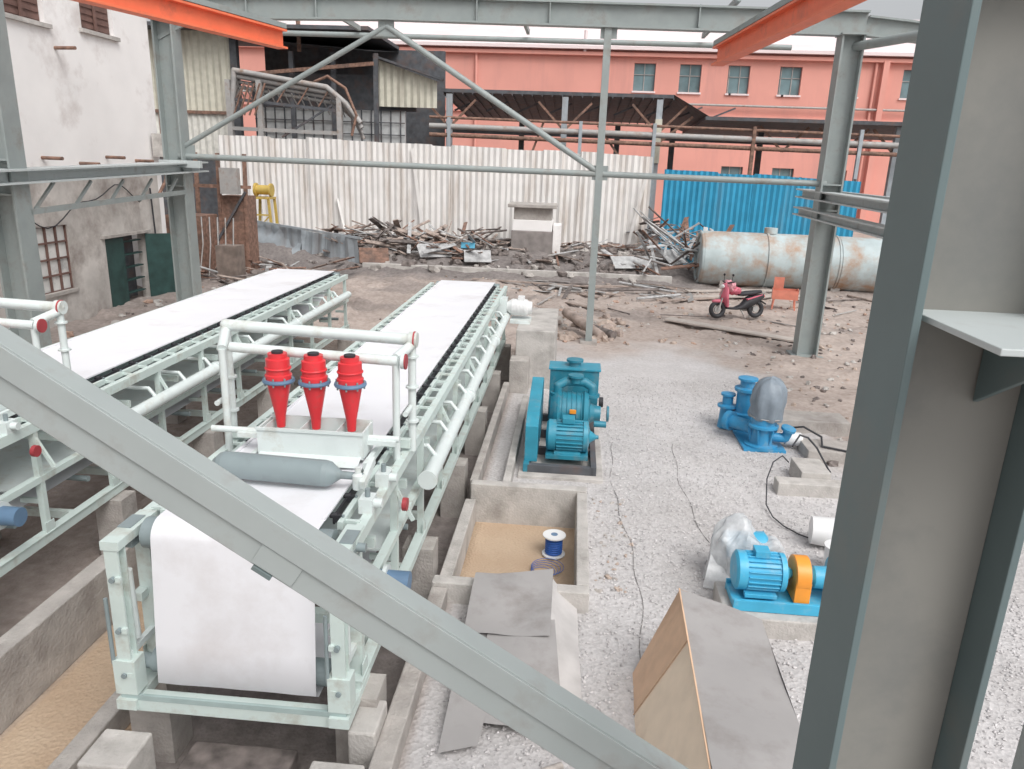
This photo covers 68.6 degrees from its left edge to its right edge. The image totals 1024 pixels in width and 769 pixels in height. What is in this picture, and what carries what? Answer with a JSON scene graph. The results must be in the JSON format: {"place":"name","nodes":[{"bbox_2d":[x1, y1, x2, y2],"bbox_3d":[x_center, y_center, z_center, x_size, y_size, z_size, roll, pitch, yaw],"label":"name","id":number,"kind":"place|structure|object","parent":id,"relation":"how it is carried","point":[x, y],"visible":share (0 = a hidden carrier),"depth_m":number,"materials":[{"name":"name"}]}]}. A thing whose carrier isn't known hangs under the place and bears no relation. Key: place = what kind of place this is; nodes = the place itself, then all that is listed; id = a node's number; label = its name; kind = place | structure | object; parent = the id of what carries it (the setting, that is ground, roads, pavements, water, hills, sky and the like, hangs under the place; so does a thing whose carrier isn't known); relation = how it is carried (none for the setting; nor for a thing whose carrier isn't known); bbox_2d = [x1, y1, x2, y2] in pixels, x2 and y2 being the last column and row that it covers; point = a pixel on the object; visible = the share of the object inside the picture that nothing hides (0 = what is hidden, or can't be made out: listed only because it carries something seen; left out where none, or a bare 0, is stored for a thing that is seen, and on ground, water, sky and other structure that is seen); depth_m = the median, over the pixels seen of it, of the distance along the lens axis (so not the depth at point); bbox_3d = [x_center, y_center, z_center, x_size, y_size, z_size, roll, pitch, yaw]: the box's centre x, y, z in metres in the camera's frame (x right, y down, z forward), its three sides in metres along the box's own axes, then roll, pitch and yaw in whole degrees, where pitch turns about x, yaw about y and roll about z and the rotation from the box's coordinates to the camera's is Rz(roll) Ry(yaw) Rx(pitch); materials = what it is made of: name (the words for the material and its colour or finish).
{"place":"outdoors","nodes":[
{"label":"outdoors","id":0,"kind":"place"},
{"bbox_2d":[0,546,139,734],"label":"concrete trench wall","id":1,"kind":"structure","parent":0,"point":[47,643],"depth_m":8.30,"materials":[{"name":"grey concrete"}]},
{"bbox_2d":[47,691,130,768],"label":"concrete trench wall","id":2,"kind":"structure","parent":0,"point":[108,715],"depth_m":7.28,"materials":[{"name":"grey concrete"}]},
{"bbox_2d":[368,587,447,768],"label":"concrete trench wall","id":3,"kind":"structure","parent":0,"point":[390,746],"depth_m":7.07,"materials":[{"name":"grey concrete"}]},
{"bbox_2d":[0,222,1023,768],"bbox_3d":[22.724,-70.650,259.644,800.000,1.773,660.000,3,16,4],"label":"ground","id":4,"kind":"structure","parent":0,"point":[48,724],"depth_m":12.12,"materials":[{"name":"grey concrete"}]},
{"bbox_2d":[0,0,51,347],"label":"steel column","id":5,"kind":"structure","parent":4,"relation":"on","point":[21,276],"depth_m":15.98,"materials":[{"name":"grey metal"}]},
{"bbox_2d":[0,0,175,328],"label":"plaster building","id":6,"kind":"structure","parent":4,"relation":"on","point":[82,72],"depth_m":23.94,"materials":[{"name":"paint"}]},
{"bbox_2d":[150,19,201,301],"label":"steel column","id":7,"kind":"structure","parent":4,"relation":"on","point":[170,80],"depth_m":22.31,"materials":[{"name":"grey metal"}]},
{"bbox_2d":[0,160,208,214],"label":"gallery beam","id":8,"kind":"structure","parent":7,"relation":"attached to","point":[51,175],"depth_m":18.36,"materials":[{"name":"metal"}]},
{"bbox_2d":[0,269,354,576],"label":"belt filter machine","id":9,"kind":"object","parent":4,"relation":"on","point":[159,365],"visible":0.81,"depth_m":12.41,"materials":[{"name":"green paint"}]},
{"bbox_2d":[66,278,332,336],"bbox_3d":[-10.073,-2.709,26.186,5.227,0.582,11.967,3,16,4],"label":"rubble","id":10,"kind":"object","parent":4,"relation":"on","point":[70,333],"visible":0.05,"depth_m":25.41,"materials":[{"name":"stone"}]},
{"bbox_2d":[165,152,259,279],"bbox_3d":[-13.030,-7.407,32.813,3.500,5.203,3.700,3,16,4],"label":"rusty hopper","id":11,"kind":"object","parent":4,"relation":"on","point":[234,251],"visible":0.55,"depth_m":33.04,"materials":[{"name":"brown metal"}]},
{"bbox_2d":[77,700,386,768],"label":"concrete pedestal","id":12,"kind":"object","parent":4,"relation":"on","point":[116,749],"visible":0.9,"depth_m":6.68,"materials":[{"name":"grey concrete"}]},
{"bbox_2d":[253,183,278,223],"bbox_3d":[-12.929,-8.847,39.336,1.220,3.294,1.000,3,16,4],"label":"yellow winch stand","id":13,"kind":"object","parent":4,"relation":"on","point":[269,189],"visible":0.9,"depth_m":38.88,"materials":[{"name":"yellow metal"}]},
{"bbox_2d":[200,256,359,284],"bbox_3d":[-10.901,-5.012,32.974,7.365,1.441,6.729,3,16,4],"label":"scrap pile","id":14,"kind":"object","parent":4,"relation":"on","point":[270,265],"visible":0.45,"depth_m":32.91,"materials":[{"name":"wood"}]},
{"bbox_2d":[224,67,364,139],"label":"pipe trestle","id":15,"kind":"object","parent":4,"relation":"on","point":[234,89],"visible":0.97,"depth_m":42.41,"materials":[{"name":"grey metal"}]},
{"bbox_2d":[147,21,445,221],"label":"cream corrugated shed","id":16,"kind":"structure","parent":4,"relation":"on","point":[396,94],"depth_m":45.47,"materials":[{"name":"beige metal"}]},
{"bbox_2d":[99,280,510,763],"bbox_3d":[-1.752,-0.111,13.404,2.570,3.926,14.790,3,16,4],"label":"belt filter machine","id":17,"kind":"object","parent":4,"relation":"on","point":[349,447],"visible":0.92,"depth_m":7.28,"materials":[{"name":"green paint"}]},
{"bbox_2d":[257,220,360,262],"bbox_3d":[-10.517,-6.973,37.448,7.517,2.120,0.652,9,18,24],"label":"grey panel fence","id":18,"kind":"object","parent":4,"relation":"on","point":[295,239],"visible":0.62,"depth_m":37.35,"materials":[{"name":"grey metal"}]},
{"bbox_2d":[0,324,687,768],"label":"steel brace","id":19,"kind":"object","parent":4,"relation":"on","point":[266,536],"visible":1,"depth_m":2.53,"materials":[{"name":"grey metal"}]},
{"bbox_2d":[315,216,509,261],"bbox_3d":[-5.345,-7.462,38.592,10.338,2.014,5.816,3,16,4],"label":"scrap pile","id":20,"kind":"object","parent":4,"relation":"on","point":[404,235],"visible":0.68,"depth_m":38.35,"materials":[{"name":"wood"}]},
{"bbox_2d":[218,135,652,246],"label":"white corrugated fence","id":21,"kind":"object","parent":4,"relation":"on","point":[317,196],"visible":0.63,"depth_m":41.11,"materials":[{"name":"white metal"}]},
{"bbox_2d":[305,235,652,282],"bbox_3d":[-1.449,-6.585,38.144,16.984,1.444,7.020,3,16,4],"label":"rubble","id":22,"kind":"object","parent":4,"relation":"on","point":[436,268],"visible":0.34,"depth_m":36.40,"materials":[{"name":"stone"}]},
{"bbox_2d":[470,382,508,498],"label":"concrete parapet","id":23,"kind":"structure","parent":4,"relation":"on","point":[478,472],"depth_m":14.15,"materials":[{"name":"grey concrete"}]},
{"bbox_2d":[438,569,581,752],"bbox_3d":[0.107,2.840,8.016,1.322,0.436,2.769,3,16,4],"label":"sheet cover","id":24,"kind":"object","parent":4,"relation":"on","point":[530,618],"visible":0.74,"depth_m":8.27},
{"bbox_2d":[432,479,589,613],"bbox_3d":[0.095,2.339,10.646,1.920,0.710,3.080,3,16,4],"label":"concrete basin","id":25,"kind":"object","parent":4,"relation":"on","point":[535,504],"visible":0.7,"depth_m":11.84,"materials":[{"name":"grey concrete"}]},
{"bbox_2d":[502,396,528,481],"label":"concrete curb","id":26,"kind":"structure","parent":4,"relation":"on","point":[508,476],"depth_m":13.98,"materials":[{"name":"grey concrete"}]},
{"bbox_2d":[362,262,671,283],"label":"concrete curb","id":27,"kind":"structure","parent":4,"relation":"on","point":[550,274],"depth_m":35.20,"materials":[{"name":"grey concrete"}]},
{"bbox_2d":[359,242,693,268],"bbox_3d":[1.449,-6.219,36.694,17.769,1.026,2.982,1,16,-3],"label":"scrap sheet","id":28,"kind":"object","parent":4,"relation":"on","point":[376,255],"visible":0.76,"depth_m":36.28,"materials":[{"name":"metal"}]},
{"bbox_2d":[508,202,561,254],"bbox_3d":[1.180,-7.944,38.663,2.700,2.680,2.200,3,16,4],"label":"concrete block hut","id":29,"kind":"object","parent":4,"relation":"on","point":[534,229],"visible":0.81,"depth_m":37.83,"materials":[{"name":"paint"}]},
{"bbox_2d":[157,0,919,345],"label":"roof truss","id":30,"kind":"object","parent":4,"relation":"on","point":[607,18],"visible":0.86,"depth_m":20.86,"materials":[{"name":"grey metal"}]},
{"bbox_2d":[71,0,287,48],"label":"crane runway beam","id":31,"kind":"structure","parent":30,"relation":"hanging from","point":[216,19],"depth_m":16.77,"materials":[{"name":"orange metal"}]},
{"bbox_2d":[711,0,866,65],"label":"crane runway beam","id":32,"kind":"structure","parent":30,"relation":"hanging from","point":[778,21],"depth_m":15.22,"materials":[{"name":"orange metal"}]},
{"bbox_2d":[531,558,563,574],"bbox_3d":[0.505,2.618,10.701,0.468,0.040,0.508,3,16,4],"label":"cable coil","id":33,"kind":"object","parent":4,"relation":"on","point":[532,568],"visible":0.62,"depth_m":10.78,"materials":[{"name":"plastic"}]},
{"bbox_2d":[540,762,563,768],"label":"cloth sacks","id":34,"kind":"object","parent":4,"relation":"on","point":[558,765],"visible":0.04,"depth_m":6.65,"materials":[{"name":"beige fabric"}]},
{"bbox_2d":[542,529,565,559],"bbox_3d":[0.618,2.355,11.085,0.340,0.327,0.340,3,16,4],"label":"cable spool","id":35,"kind":"object","parent":4,"relation":"on","point":[554,538],"visible":1,"depth_m":11.00,"materials":[{"name":"blue plastic"}]},
{"bbox_2d":[517,413,602,483],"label":"pump plinth","id":36,"kind":"structure","parent":4,"relation":"on","point":[597,478],"depth_m":13.36,"materials":[{"name":"concrete"}]},
{"bbox_2d":[523,357,608,475],"bbox_3d":[1.085,0.475,14.207,1.510,1.420,2.900,3,16,4],"label":"vacuum pump","id":37,"kind":"object","parent":36,"relation":"on","point":[572,417],"visible":1,"depth_m":13.86,"materials":[{"name":"teal paint"}]},
{"bbox_2d":[490,233,663,274],"bbox_3d":[3.045,-6.621,37.986,9.743,1.142,7.019,3,16,4],"label":"scrap timber","id":38,"kind":"object","parent":4,"relation":"on","point":[606,252],"visible":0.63,"depth_m":37.76,"materials":[{"name":"wood"}]},
{"bbox_2d":[239,20,919,222],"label":"salmon factory building","id":39,"kind":"structure","parent":4,"relation":"on","point":[793,83],"depth_m":69.35,"materials":[{"name":"pink paint"}]},
{"bbox_2d":[562,307,616,338],"bbox_3d":[2.459,-1.986,24.218,0.847,0.717,2.210,-8,19,-30],"label":"log","id":40,"kind":"object","parent":4,"relation":"on","point":[576,319],"visible":0.94,"depth_m":23.95,"materials":[{"name":"brown wood"}]},
{"bbox_2d":[557,313,625,341],"bbox_3d":[2.406,-1.887,25.017,2.946,0.494,4.004,3,16,4],"label":"rubble","id":41,"kind":"object","parent":4,"relation":"on","point":[617,327],"visible":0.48,"depth_m":24.95,"materials":[{"name":"stone"}]},
{"bbox_2d":[511,280,693,301],"bbox_3d":[3.949,-4.240,32.896,7.797,0.419,5.985,3,16,4],"label":"scrap timber","id":42,"kind":"object","parent":4,"relation":"on","point":[575,290],"visible":0.84,"depth_m":32.15,"materials":[{"name":"wood"}]},
{"bbox_2d":[592,498,633,592],"bbox_3d":[1.460,2.261,10.900,0.588,0.098,2.865,3,16,4],"label":"rubble","id":43,"kind":"object","parent":4,"relation":"on","point":[608,576],"visible":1,"depth_m":10.45,"materials":[{"name":"stone"}]},
{"bbox_2d":[379,275,870,353],"bbox_3d":[6.005,-2.789,28.450,20.611,0.451,12.136,3,16,4],"label":"rubble","id":44,"kind":"object","parent":4,"relation":"on","point":[724,332],"visible":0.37,"depth_m":27.92,"materials":[{"name":"stone"}]},
{"bbox_2d":[472,278,799,341],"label":"timber planks","id":45,"kind":"object","parent":4,"relation":"on","point":[731,329],"visible":0.62,"depth_m":30.34,"materials":[{"name":"wood"}]},
{"bbox_2d":[610,442,709,658],"bbox_3d":[2.132,2.541,10.012,1.403,0.061,10.102,3,16,4],"label":"ground cable","id":46,"kind":"object","parent":4,"relation":"on","point":[632,546],"visible":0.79,"depth_m":11.13,"materials":[{"name":"black rubber"}]},
{"bbox_2d":[429,115,899,240],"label":"overhead pipes","id":47,"kind":"object","parent":4,"relation":"on","point":[860,143],"visible":0.51,"depth_m":43.83,"materials":[{"name":"grey metal"}]},
{"bbox_2d":[431,88,901,240],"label":"dark open shed","id":48,"kind":"structure","parent":4,"relation":"on","point":[660,109],"depth_m":46.78,"materials":[{"name":"metal"}]},
{"bbox_2d":[625,206,733,280],"bbox_3d":[8.779,-7.223,38.407,5.665,3.445,8.494,3,16,4],"label":"scrap pile","id":49,"kind":"object","parent":4,"relation":"on","point":[689,249],"visible":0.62,"depth_m":37.51,"materials":[{"name":"metal"}]},
{"bbox_2d":[506,289,871,325],"bbox_3d":[7.406,-3.274,30.267,17.564,0.232,8.836,3,16,4],"label":"scrap timber","id":50,"kind":"object","parent":4,"relation":"on","point":[601,309],"visible":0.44,"depth_m":29.18,"materials":[{"name":"brown wood"}]},
{"bbox_2d":[633,588,799,768],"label":"plywood box","id":51,"kind":"object","parent":4,"relation":"on","point":[714,664],"visible":0.97,"depth_m":6.66,"materials":[{"name":"grey wood"}]},
{"bbox_2d":[421,375,1023,768],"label":"gravel","id":52,"kind":"structure","parent":4,"relation":"on","point":[524,751],"depth_m":11.41,"materials":[{"name":"grey gravel"}]},
{"bbox_2d":[709,273,765,317],"bbox_3d":[8.227,-3.217,27.222,2.212,1.634,0.802,2,16,0],"label":"motor scooter","id":53,"kind":"object","parent":4,"relation":"on","point":[751,299],"visible":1,"depth_m":27.19,"materials":[{"name":"red metal"}]},
{"bbox_2d":[703,513,786,588],"bbox_3d":[3.060,2.162,9.794,1.001,0.889,0.974,11,19,28],"label":"plastic wrapped pump","id":54,"kind":"object","parent":4,"relation":"on","point":[732,533],"visible":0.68,"depth_m":9.71,"materials":[{"name":"plastic"}]},
{"bbox_2d":[658,169,860,257],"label":"blue corrugated fence","id":55,"kind":"object","parent":4,"relation":"on","point":[740,207],"visible":0.58,"depth_m":42.91,"materials":[{"name":"blue metal"}]},
{"bbox_2d":[717,375,802,453],"bbox_3d":[5.008,0.409,15.058,1.498,1.449,1.570,3,16,4],"label":"slurry pump","id":56,"kind":"object","parent":4,"relation":"on","point":[752,417],"visible":0.97,"depth_m":14.58,"materials":[{"name":"blue paint"}]},
{"bbox_2d":[713,581,817,640],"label":"motor plinth","id":57,"kind":"structure","parent":4,"relation":"on","point":[789,627],"depth_m":8.72,"materials":[{"name":"concrete"}]},
{"bbox_2d":[725,545,827,616],"bbox_3d":[3.434,2.230,8.966,1.600,0.812,0.654,3,16,4],"label":"electric motor pump","id":58,"kind":"object","parent":57,"relation":"on","point":[763,578],"visible":0.81,"depth_m":8.81,"materials":[{"name":"blue metal"}]},
{"bbox_2d":[771,277,798,310],"bbox_3d":[10.824,-3.610,29.771,0.970,1.252,0.640,7,17,16],"label":"orange chair","id":59,"kind":"object","parent":4,"relation":"on","point":[780,291],"visible":1,"depth_m":29.59,"materials":[{"name":"orange plastic"}]},
{"bbox_2d":[693,227,882,291],"bbox_3d":[13.479,-5.743,34.825,9.553,2.850,2.778,3,16,4],"label":"rusty steel tank","id":60,"kind":"object","parent":4,"relation":"on","point":[767,256],"visible":0.73,"depth_m":33.96,"materials":[{"name":"pale painted steel"},{"name":"rust"}]},
{"bbox_2d":[723,340,861,466],"bbox_3d":[8.289,0.132,18.897,4.242,0.283,10.608,3,16,4],"label":"rubble","id":61,"kind":"object","parent":4,"relation":"on","point":[832,463],"visible":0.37,"depth_m":20.73,"materials":[{"name":"stone"}]},
{"bbox_2d":[765,426,846,537],"bbox_3d":[5.101,1.448,12.940,1.198,0.618,4.276,9,18,23],"label":"black hose","id":62,"kind":"object","parent":4,"relation":"on","point":[815,446],"visible":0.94,"depth_m":13.50,"materials":[{"name":"black rubber"}]},
{"bbox_2d":[773,457,840,498],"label":"concrete plinth","id":63,"kind":"structure","parent":4,"relation":"on","point":[810,477],"depth_m":12.73,"materials":[{"name":"grey concrete"}]},
{"bbox_2d":[777,410,850,463],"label":"concrete plinth","id":64,"kind":"structure","parent":4,"relation":"on","point":[833,424],"depth_m":15.57,"materials":[{"name":"grey concrete"}]},
{"bbox_2d":[808,516,834,546],"bbox_3d":[4.595,2.133,10.834,0.540,0.500,0.500,6,17,14],"label":"white bucket","id":65,"kind":"object","parent":4,"relation":"on","point":[820,530],"visible":0.45,"depth_m":10.71,"materials":[{"name":"plastic"}]},
{"bbox_2d":[786,32,868,357],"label":"steel column","id":66,"kind":"structure","parent":4,"relation":"on","point":[843,93],"depth_m":21.03,"materials":[{"name":"grey metal"}]},
{"bbox_2d":[792,188,889,238],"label":"gallery beam","id":67,"kind":"structure","parent":66,"relation":"attached to","point":[875,203],"depth_m":18.93,"materials":[{"name":"metal"}]},
{"bbox_2d":[824,539,830,563],"bbox_3d":[4.418,2.362,10.175,0.400,0.380,0.400,3,16,4],"label":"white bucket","id":68,"kind":"object","parent":4,"relation":"on","point":[827,543],"visible":0.17,"depth_m":10.16,"materials":[{"name":"plastic"}]},
{"bbox_2d":[792,0,1023,768],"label":"steel column","id":69,"kind":"structure","parent":4,"relation":"on","point":[927,542],"depth_m":1.50,"materials":[{"name":"grey metal"}]},
{"bbox_2d":[509,308,558,393],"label":"concrete pier","id":70,"kind":"structure","parent":0,"point":[536,346],"depth_m":17.90,"materials":[{"name":"grey concrete"}]},
{"bbox_2d":[496,295,532,323],"bbox_3d":[0.065,-1.889,18.678,0.870,0.640,0.600,3,16,4],"label":"drive motor","id":71,"kind":"object","parent":70,"relation":"on","point":[521,305],"visible":0.99,"depth_m":18.50,"materials":[{"name":"paint"}]},
{"bbox_2d":[146,0,922,52],"label":"sky","id":72,"kind":"structure","parent":0,"point":[904,9],"materials":[{"name":"white"}]},
{"bbox_2d":[1011,724,1023,768],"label":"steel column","id":73,"kind":"structure","parent":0,"point":[1018,761],"depth_m":2.60,"materials":[{"name":"grey metal"}]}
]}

